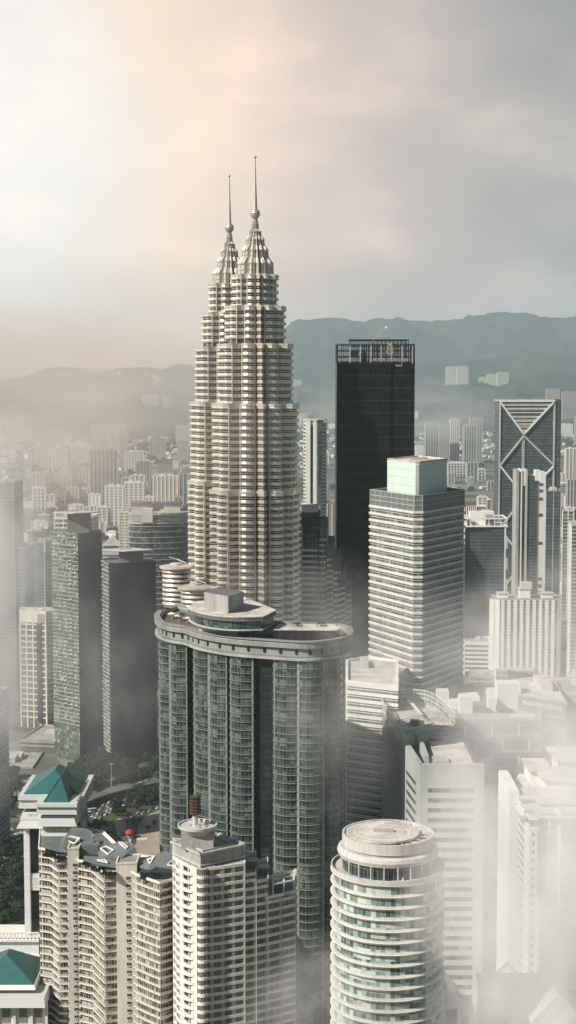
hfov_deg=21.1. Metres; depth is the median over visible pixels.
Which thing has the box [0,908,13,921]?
tree
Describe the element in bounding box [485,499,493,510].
apartment block
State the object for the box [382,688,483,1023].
curved screen block
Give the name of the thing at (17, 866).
tree
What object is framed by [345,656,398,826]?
banded annex block
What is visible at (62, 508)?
building
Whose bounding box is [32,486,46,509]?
apartment block
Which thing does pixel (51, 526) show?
building
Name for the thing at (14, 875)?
tree
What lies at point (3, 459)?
building
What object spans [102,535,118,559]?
pyramid roofed block
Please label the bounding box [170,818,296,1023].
curved apartment tower
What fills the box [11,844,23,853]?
tree
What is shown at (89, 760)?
tree
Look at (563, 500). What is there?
apartment block
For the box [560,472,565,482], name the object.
apartment block
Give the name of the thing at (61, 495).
apartment block
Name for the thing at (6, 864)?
tree
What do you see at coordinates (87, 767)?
tree
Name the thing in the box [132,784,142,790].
tree
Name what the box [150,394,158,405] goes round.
apartment block
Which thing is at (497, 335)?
hills
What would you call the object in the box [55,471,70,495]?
apartment block
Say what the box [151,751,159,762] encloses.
tree
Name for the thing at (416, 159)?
sky
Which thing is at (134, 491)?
apartment block
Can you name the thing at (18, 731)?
ground
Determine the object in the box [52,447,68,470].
apartment block
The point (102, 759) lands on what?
tree
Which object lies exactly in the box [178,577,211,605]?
steel drum annex
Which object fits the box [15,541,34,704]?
arched block
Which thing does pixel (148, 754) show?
tree
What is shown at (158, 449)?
apartment block
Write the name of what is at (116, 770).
tree
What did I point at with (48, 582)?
glass slab block
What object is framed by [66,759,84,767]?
tree
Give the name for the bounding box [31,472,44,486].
apartment block
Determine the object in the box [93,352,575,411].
hills
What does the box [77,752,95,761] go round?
tree
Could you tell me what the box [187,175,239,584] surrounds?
twin tower
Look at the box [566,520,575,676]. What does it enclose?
skyscraper
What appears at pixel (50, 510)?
tree cover
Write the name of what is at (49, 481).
apartment block
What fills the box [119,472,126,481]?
apartment block
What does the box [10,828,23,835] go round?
road
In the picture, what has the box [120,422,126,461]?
apartment block
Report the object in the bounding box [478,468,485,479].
apartment block
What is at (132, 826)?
lawn
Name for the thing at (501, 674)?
grid office
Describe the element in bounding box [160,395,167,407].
apartment block
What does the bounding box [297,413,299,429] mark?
apartment block
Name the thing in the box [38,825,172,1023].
zigzag apartment block
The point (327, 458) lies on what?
apartment block
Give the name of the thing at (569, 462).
apartment block
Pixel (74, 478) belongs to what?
apartment block
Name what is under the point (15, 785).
tree
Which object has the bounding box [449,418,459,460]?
apartment block
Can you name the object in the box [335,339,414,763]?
dark glass tower
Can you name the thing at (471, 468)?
apartment block
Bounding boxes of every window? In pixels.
[2,1008,9,1022]
[19,1008,26,1022]
[34,1008,41,1022]
[447,1009,457,1023]
[462,1016,469,1023]
[540,813,575,815]
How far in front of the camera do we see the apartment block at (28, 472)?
5322.71 m
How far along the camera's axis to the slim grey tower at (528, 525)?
1908.49 m
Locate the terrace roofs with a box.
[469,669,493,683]
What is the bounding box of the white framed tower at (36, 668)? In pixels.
[19,607,53,727]
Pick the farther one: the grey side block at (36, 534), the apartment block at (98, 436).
the apartment block at (98, 436)
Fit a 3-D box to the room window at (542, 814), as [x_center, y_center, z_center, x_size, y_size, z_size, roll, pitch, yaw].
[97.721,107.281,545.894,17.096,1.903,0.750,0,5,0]
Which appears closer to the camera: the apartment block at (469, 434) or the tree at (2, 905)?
the tree at (2, 905)
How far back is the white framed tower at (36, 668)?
1473.48 m
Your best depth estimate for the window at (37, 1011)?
620.26 m
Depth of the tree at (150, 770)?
1269.73 m
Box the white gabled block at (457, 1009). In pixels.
[443,971,473,1023]
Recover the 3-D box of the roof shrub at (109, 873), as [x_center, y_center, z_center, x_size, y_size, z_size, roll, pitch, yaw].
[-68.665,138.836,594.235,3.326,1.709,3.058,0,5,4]
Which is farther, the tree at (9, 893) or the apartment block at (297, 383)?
the apartment block at (297, 383)
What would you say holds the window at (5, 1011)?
in the teal roofed annex at (25, 993)
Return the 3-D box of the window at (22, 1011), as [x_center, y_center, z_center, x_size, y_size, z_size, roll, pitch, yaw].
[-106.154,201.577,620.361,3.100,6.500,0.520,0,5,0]
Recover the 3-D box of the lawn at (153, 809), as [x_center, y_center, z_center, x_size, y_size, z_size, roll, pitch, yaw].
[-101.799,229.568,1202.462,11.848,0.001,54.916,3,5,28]
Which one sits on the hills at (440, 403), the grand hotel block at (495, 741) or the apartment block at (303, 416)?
the apartment block at (303, 416)
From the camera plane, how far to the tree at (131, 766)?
1284.32 m
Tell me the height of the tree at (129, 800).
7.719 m
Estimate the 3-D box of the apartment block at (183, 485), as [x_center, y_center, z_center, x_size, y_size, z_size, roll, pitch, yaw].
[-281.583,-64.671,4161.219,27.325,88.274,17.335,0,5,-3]
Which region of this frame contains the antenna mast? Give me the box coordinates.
[189,792,200,826]
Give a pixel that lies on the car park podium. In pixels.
(40, 739)
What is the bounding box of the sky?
[0,0,575,379]
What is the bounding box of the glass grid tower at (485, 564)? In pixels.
[462,511,507,667]
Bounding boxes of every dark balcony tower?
[51,510,102,761]
[101,547,156,762]
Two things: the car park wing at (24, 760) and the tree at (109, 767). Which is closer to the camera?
the tree at (109, 767)
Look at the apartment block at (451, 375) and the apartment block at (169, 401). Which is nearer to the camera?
the apartment block at (169, 401)
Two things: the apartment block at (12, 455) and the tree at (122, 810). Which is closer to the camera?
the tree at (122, 810)
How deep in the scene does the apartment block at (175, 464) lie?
5851.60 m
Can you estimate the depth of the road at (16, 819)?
1170.31 m
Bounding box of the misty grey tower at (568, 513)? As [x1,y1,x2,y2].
[560,506,575,665]
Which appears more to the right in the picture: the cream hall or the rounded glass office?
the rounded glass office
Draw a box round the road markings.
[121,837,146,841]
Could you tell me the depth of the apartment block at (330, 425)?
10250.16 m
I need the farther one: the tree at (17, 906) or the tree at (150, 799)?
the tree at (150, 799)
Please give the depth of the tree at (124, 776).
1252.06 m
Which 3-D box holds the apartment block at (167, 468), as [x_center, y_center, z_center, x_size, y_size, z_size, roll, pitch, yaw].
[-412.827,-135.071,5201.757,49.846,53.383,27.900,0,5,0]
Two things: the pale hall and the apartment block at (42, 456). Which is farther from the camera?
the apartment block at (42, 456)
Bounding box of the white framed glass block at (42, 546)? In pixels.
[31,537,51,606]
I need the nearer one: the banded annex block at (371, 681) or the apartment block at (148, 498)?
the banded annex block at (371, 681)
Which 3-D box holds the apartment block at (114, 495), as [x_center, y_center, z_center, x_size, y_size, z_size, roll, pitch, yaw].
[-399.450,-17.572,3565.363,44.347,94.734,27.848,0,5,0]
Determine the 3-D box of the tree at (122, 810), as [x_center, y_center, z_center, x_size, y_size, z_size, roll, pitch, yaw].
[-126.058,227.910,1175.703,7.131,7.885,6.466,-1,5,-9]
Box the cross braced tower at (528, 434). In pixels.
[494,399,560,593]
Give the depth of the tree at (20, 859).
1036.81 m
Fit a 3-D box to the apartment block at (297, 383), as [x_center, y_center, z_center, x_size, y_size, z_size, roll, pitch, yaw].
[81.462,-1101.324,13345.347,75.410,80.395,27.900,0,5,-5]
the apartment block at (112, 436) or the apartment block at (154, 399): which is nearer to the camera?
the apartment block at (112, 436)
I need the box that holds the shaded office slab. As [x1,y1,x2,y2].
[544,486,561,593]
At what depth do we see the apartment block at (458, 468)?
5363.05 m
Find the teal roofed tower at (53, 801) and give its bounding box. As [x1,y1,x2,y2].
[16,764,94,935]
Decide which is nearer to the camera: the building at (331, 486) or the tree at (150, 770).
the tree at (150, 770)
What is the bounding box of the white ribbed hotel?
[489,582,560,683]
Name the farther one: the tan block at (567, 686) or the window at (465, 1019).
the tan block at (567, 686)
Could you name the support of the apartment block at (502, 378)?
on the hills at (440, 403)
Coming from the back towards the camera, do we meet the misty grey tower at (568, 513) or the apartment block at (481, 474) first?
the apartment block at (481, 474)
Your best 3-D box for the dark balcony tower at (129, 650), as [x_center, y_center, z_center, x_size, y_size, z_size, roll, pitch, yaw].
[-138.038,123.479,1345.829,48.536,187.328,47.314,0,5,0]
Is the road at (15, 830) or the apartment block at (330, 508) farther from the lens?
the apartment block at (330, 508)
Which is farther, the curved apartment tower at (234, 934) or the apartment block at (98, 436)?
the apartment block at (98, 436)
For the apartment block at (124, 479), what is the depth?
4832.55 m
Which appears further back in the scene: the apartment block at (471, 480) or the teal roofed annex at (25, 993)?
the apartment block at (471, 480)
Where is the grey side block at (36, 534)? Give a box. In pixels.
[27,526,48,544]
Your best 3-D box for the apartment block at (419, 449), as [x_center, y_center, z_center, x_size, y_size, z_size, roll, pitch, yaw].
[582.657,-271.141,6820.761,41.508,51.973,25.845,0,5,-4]
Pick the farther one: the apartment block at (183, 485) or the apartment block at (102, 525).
the apartment block at (183, 485)
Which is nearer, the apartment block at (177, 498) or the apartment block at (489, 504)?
the apartment block at (489, 504)
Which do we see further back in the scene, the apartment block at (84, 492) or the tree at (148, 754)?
the apartment block at (84, 492)
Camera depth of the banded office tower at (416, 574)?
814.30 m
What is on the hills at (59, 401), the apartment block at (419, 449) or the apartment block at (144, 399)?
the apartment block at (144, 399)
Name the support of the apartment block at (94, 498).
on the ground at (18, 731)
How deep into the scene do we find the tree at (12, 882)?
989.84 m
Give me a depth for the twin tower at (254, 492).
837.10 m
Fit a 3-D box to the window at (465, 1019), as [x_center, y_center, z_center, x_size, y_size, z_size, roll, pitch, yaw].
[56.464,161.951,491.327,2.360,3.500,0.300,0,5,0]
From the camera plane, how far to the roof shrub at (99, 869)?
598.72 m
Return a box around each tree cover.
[0,433,189,539]
[297,427,575,660]
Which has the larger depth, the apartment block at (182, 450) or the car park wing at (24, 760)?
the apartment block at (182, 450)
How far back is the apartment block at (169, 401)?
12564.80 m
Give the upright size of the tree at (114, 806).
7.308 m
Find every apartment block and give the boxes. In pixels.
[10,450,15,462]
[22,460,32,469]
[25,467,31,477]
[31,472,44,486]
[31,519,48,529]
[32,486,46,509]
[34,444,51,467]
[38,513,49,522]
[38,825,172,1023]
[45,473,54,493]
[47,493,55,501]
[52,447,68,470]
[53,489,66,502]
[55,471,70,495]
[66,486,79,502]
[68,459,75,471]
[68,504,74,510]
[70,442,90,466]
[71,471,78,486]
[75,503,83,510]
[79,467,88,487]
[80,486,90,501]
[88,493,101,505]
[89,449,118,499]
[89,504,102,513]
[91,423,105,449]
[96,504,107,525]
[98,519,105,534]
[104,484,124,524]
[106,424,118,450]
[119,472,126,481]
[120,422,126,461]
[121,476,129,484]
[124,450,144,470]
[124,480,144,508]
[130,473,144,481]
[136,461,150,481]
[141,395,148,405]
[145,481,147,493]
[145,495,152,501]
[149,478,152,492]
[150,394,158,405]
[150,439,165,459]
[152,501,163,508]
[153,474,178,502]
[158,464,172,473]
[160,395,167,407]
[168,397,171,406]
[173,460,178,468]
[173,495,182,508]
[176,425,185,442]
[177,440,188,463]
[178,471,187,504]
[180,464,189,470]
[182,467,191,479]
[186,425,191,443]
[189,444,191,463]
[293,380,301,386]
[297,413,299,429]
[300,413,306,426]
[326,453,328,464]
[326,501,334,535]
[328,423,334,428]
[415,445,423,455]
[424,422,438,456]
[438,423,449,461]
[445,366,456,384]
[447,461,465,476]
[447,472,454,483]
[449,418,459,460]
[457,366,467,384]
[462,424,476,461]
[466,461,477,482]
[468,476,474,488]
[469,416,482,462]
[477,495,487,504]
[478,377,486,384]
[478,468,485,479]
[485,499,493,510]
[486,374,495,385]
[486,480,493,490]
[496,372,508,386]
[546,388,559,398]
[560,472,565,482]
[561,391,575,419]
[561,423,572,435]
[561,493,565,506]
[564,447,575,478]
[565,478,575,506]
[574,416,575,447]
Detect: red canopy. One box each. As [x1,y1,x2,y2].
[125,811,132,819]
[125,829,133,836]
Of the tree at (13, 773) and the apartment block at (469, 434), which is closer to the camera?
the tree at (13, 773)
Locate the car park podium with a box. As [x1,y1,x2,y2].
[19,724,54,753]
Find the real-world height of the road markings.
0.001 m
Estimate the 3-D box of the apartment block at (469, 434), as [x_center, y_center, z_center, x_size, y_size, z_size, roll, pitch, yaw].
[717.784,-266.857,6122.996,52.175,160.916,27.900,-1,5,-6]
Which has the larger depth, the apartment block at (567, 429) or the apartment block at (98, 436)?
the apartment block at (567, 429)
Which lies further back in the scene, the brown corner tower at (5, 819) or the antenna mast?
the brown corner tower at (5, 819)
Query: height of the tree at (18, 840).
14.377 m
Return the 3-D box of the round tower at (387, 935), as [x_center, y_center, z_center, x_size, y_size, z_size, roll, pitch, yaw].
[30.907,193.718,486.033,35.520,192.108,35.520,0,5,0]
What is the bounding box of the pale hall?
[560,658,566,676]
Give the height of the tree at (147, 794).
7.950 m
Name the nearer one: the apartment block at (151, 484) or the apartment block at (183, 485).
the apartment block at (183, 485)
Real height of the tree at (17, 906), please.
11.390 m
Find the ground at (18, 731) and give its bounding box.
[0,431,573,924]
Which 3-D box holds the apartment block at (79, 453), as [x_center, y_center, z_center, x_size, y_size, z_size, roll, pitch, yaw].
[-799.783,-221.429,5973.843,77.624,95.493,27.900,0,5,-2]
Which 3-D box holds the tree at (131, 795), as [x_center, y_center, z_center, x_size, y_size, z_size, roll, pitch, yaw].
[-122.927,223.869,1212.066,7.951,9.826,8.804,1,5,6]
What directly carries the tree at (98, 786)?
on the junction road at (105, 800)
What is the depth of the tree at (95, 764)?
1288.30 m
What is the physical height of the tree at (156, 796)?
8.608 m
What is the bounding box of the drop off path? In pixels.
[114,818,138,852]
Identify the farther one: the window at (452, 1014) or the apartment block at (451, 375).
the apartment block at (451, 375)
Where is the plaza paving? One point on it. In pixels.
(150, 845)
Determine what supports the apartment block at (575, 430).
on the ground at (18, 731)
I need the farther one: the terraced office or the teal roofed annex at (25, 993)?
the terraced office
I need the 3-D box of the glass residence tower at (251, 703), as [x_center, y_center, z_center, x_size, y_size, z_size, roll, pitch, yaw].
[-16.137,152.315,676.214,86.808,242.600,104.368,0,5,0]
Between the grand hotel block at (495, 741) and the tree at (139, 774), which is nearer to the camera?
the grand hotel block at (495, 741)
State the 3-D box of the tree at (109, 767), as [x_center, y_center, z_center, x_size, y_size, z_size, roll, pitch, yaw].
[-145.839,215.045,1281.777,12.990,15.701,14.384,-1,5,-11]
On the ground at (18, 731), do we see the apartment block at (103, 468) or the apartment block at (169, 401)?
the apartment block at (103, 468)
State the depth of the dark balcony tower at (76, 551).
1342.42 m
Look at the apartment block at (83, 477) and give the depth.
4504.39 m
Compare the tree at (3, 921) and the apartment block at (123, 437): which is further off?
the apartment block at (123, 437)
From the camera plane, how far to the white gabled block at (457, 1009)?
489.31 m
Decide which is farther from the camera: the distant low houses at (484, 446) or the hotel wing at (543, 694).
the distant low houses at (484, 446)
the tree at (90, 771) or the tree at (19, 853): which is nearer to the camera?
the tree at (19, 853)
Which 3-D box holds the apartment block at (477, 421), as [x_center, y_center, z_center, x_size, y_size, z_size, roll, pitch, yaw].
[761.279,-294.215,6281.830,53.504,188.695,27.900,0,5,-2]
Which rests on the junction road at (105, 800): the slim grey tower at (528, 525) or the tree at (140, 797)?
the tree at (140, 797)
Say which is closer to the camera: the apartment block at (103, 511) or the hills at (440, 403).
the apartment block at (103, 511)
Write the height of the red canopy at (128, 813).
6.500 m
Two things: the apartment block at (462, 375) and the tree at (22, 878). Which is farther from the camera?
the apartment block at (462, 375)
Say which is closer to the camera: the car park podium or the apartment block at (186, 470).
the car park podium
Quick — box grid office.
[495,666,533,679]
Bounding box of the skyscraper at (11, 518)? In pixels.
[0,479,23,704]
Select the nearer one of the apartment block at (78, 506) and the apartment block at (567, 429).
the apartment block at (78, 506)
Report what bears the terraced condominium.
on the ground at (18, 731)
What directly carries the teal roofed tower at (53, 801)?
on the ground at (18, 731)
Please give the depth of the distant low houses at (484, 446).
7859.83 m
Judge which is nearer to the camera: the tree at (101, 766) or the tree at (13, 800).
the tree at (13, 800)
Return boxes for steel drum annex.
[159,557,193,607]
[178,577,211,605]
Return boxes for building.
[0,457,6,462]
[25,453,30,458]
[49,523,53,534]
[55,505,67,511]
[106,530,118,538]
[329,483,334,489]
[476,505,484,508]
[476,962,575,1023]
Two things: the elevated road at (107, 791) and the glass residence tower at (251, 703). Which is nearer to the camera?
the glass residence tower at (251, 703)
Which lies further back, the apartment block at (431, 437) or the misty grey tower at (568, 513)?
the apartment block at (431, 437)
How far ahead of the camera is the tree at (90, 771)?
1267.80 m
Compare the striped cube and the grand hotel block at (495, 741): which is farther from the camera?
the striped cube
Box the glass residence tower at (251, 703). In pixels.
[154,587,352,1023]
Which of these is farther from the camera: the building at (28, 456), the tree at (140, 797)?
the building at (28, 456)
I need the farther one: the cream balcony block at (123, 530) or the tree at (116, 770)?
the cream balcony block at (123, 530)
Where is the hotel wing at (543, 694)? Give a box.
[507,670,566,766]
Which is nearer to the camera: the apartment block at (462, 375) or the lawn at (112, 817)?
the lawn at (112, 817)
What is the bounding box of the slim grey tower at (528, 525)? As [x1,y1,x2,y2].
[511,468,545,593]
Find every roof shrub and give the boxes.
[95,867,103,871]
[105,871,112,875]
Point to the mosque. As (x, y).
(27, 504)
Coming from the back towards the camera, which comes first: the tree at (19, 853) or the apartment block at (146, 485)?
the apartment block at (146, 485)
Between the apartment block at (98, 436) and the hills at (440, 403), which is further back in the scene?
the hills at (440, 403)
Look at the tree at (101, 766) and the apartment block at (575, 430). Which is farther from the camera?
the apartment block at (575, 430)
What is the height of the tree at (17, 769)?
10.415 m
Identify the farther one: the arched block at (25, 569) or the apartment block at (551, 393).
the apartment block at (551, 393)
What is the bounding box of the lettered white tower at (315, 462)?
[303,419,326,515]
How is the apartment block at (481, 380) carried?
on the hills at (440, 403)
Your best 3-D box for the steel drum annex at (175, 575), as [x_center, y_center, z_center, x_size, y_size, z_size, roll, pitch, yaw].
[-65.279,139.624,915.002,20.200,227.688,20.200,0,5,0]
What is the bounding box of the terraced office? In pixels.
[53,513,98,529]
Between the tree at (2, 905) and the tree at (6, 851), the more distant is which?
the tree at (6, 851)
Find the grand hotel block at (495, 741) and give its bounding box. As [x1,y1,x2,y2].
[435,680,541,972]
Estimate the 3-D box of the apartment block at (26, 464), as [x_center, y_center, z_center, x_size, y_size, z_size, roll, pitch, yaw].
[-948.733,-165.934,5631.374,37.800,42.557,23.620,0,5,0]
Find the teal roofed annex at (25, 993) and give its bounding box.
[0,925,50,1023]
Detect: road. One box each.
[10,813,21,821]
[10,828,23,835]
[86,785,159,845]
[87,777,159,803]
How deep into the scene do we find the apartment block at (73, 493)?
4223.71 m
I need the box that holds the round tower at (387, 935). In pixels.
[330,819,444,1023]
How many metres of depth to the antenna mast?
559.64 m
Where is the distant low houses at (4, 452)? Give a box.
[0,435,177,458]
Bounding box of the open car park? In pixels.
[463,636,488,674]
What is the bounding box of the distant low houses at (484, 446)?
[297,429,573,458]
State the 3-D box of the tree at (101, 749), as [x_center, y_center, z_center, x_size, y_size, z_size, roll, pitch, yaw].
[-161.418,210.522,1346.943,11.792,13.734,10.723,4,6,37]
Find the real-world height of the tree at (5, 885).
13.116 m
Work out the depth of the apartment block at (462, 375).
10967.63 m
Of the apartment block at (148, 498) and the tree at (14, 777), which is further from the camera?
the apartment block at (148, 498)
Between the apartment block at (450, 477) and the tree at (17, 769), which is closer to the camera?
the tree at (17, 769)
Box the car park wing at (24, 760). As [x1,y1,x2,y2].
[9,750,42,768]
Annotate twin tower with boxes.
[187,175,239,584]
[209,155,301,621]
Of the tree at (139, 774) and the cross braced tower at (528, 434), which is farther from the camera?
the cross braced tower at (528, 434)
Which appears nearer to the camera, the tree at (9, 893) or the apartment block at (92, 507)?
the tree at (9, 893)
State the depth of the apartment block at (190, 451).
6193.40 m
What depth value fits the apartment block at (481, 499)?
4037.23 m
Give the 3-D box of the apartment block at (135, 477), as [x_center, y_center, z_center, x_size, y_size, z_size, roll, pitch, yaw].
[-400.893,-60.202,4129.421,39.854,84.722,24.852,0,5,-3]
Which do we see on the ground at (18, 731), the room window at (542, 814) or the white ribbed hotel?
the white ribbed hotel
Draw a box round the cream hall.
[24,529,30,542]
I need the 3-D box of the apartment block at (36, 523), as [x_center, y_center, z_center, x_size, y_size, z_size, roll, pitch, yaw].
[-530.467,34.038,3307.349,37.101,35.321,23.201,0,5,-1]
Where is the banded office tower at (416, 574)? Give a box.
[368,455,465,707]
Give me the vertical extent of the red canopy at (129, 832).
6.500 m
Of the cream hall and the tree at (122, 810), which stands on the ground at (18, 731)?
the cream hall
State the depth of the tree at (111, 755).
1327.91 m
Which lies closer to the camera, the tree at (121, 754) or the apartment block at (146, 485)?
the tree at (121, 754)
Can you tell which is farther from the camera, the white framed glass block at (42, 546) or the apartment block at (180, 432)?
the apartment block at (180, 432)
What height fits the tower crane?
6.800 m
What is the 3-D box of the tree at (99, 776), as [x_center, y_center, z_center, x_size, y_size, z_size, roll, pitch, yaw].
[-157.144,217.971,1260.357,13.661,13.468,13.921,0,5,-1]
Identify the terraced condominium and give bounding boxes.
[496,746,575,999]
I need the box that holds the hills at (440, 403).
[298,371,575,430]
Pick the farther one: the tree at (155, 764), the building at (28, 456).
the building at (28, 456)
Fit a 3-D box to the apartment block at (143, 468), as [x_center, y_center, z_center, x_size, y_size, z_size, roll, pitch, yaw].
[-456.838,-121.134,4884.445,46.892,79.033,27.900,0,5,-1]
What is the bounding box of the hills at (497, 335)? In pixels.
[163,312,575,373]
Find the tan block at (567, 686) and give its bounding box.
[551,677,575,745]
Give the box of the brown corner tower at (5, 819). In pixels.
[0,686,10,846]
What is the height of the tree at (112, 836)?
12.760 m
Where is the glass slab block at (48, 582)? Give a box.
[44,552,52,606]
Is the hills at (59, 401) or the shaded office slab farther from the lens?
the hills at (59, 401)
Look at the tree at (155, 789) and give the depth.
1222.80 m
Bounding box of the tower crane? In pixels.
[516,394,540,398]
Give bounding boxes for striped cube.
[464,506,476,517]
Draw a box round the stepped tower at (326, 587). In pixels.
[299,504,351,826]
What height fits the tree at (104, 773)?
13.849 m
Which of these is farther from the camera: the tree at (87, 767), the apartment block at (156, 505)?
the apartment block at (156, 505)
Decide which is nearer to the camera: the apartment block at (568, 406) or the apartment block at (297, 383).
the apartment block at (568, 406)
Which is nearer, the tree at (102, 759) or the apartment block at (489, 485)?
the tree at (102, 759)
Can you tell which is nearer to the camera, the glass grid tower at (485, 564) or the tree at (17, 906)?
the tree at (17, 906)
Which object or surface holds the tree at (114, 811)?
on the lawn at (112, 817)
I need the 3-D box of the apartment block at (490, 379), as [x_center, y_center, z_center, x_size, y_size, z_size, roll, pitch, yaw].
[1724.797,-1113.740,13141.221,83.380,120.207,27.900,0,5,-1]
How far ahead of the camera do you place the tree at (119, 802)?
1198.67 m
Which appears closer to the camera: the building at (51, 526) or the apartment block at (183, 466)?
the building at (51, 526)
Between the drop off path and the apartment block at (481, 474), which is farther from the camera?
the apartment block at (481, 474)
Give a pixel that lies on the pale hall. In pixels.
(563, 664)
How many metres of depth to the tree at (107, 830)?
1106.35 m
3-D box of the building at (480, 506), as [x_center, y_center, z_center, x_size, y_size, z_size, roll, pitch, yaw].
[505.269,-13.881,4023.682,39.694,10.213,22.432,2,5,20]
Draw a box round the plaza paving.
[134,810,159,855]
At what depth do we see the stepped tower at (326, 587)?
893.78 m
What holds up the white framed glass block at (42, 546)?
on the ground at (18, 731)
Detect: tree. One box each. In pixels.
[0,844,15,859]
[0,878,17,888]
[0,883,8,888]
[0,885,19,901]
[0,901,5,910]
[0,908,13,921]
[0,915,7,924]
[2,839,12,845]
[2,860,15,870]
[3,871,21,881]
[6,861,22,873]
[9,765,19,773]
[9,772,19,777]
[9,775,20,781]
[9,779,23,796]
[9,856,23,867]
[9,900,24,919]
[10,794,18,809]
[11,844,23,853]
[12,836,23,855]
[13,845,23,855]
[17,889,23,898]
[18,873,23,888]
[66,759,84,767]
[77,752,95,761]
[79,764,93,770]
[85,758,98,762]
[86,767,98,772]
[88,760,99,769]
[88,771,103,780]
[90,823,101,828]
[91,818,107,826]
[92,783,103,791]
[93,768,108,783]
[95,746,106,753]
[97,755,109,764]
[98,763,105,769]
[98,827,113,833]
[101,752,115,759]
[105,763,119,780]
[106,758,116,764]
[108,833,120,840]
[111,804,118,808]
[111,808,119,815]
[113,767,126,773]
[114,751,126,759]
[114,769,133,783]
[117,758,130,765]
[117,800,125,807]
[118,806,126,816]
[126,763,137,770]
[126,797,133,806]
[127,791,135,803]
[132,768,147,780]
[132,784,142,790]
[134,794,144,804]
[140,788,150,794]
[141,766,154,778]
[142,751,152,758]
[144,791,155,797]
[144,796,154,805]
[145,760,158,770]
[150,787,158,799]
[150,794,158,803]
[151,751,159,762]
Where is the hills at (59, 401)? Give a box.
[0,367,191,436]
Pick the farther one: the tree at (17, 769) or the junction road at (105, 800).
the tree at (17, 769)
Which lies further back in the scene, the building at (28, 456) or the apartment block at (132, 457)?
the building at (28, 456)
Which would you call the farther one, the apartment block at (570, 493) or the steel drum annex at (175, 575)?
the apartment block at (570, 493)
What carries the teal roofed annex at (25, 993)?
on the ground at (18, 731)
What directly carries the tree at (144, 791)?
on the junction road at (105, 800)
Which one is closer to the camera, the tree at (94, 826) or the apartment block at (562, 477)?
the tree at (94, 826)
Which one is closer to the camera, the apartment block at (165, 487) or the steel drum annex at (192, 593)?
the steel drum annex at (192, 593)
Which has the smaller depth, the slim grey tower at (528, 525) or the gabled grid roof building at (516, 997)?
the gabled grid roof building at (516, 997)
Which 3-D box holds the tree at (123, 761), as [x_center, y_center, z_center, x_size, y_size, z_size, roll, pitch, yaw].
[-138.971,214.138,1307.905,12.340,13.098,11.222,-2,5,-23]
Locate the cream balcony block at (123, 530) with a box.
[119,508,130,547]
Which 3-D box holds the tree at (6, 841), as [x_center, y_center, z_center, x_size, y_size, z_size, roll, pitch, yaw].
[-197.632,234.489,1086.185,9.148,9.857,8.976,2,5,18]
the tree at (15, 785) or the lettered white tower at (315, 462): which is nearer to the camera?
the tree at (15, 785)
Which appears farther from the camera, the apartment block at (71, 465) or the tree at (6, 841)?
the apartment block at (71, 465)
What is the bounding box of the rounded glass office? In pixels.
[128,501,188,678]
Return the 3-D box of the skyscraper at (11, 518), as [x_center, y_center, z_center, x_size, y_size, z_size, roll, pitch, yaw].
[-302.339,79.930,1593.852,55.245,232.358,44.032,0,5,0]
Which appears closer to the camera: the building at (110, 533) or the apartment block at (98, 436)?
the building at (110, 533)
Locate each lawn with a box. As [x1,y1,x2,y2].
[108,812,121,821]
[127,823,137,829]
[144,803,159,816]
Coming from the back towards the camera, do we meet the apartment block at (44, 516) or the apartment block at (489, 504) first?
the apartment block at (489, 504)
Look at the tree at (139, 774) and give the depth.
1263.12 m
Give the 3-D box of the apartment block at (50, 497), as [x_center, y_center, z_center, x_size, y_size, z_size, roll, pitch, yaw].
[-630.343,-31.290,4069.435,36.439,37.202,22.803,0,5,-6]
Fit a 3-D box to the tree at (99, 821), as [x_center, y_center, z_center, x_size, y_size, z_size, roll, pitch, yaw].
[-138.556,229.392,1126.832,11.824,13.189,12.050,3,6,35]
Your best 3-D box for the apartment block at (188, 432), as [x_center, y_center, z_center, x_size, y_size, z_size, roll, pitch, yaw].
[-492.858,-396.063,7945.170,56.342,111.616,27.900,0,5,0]
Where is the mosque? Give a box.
[23,497,58,507]
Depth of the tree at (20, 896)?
970.56 m

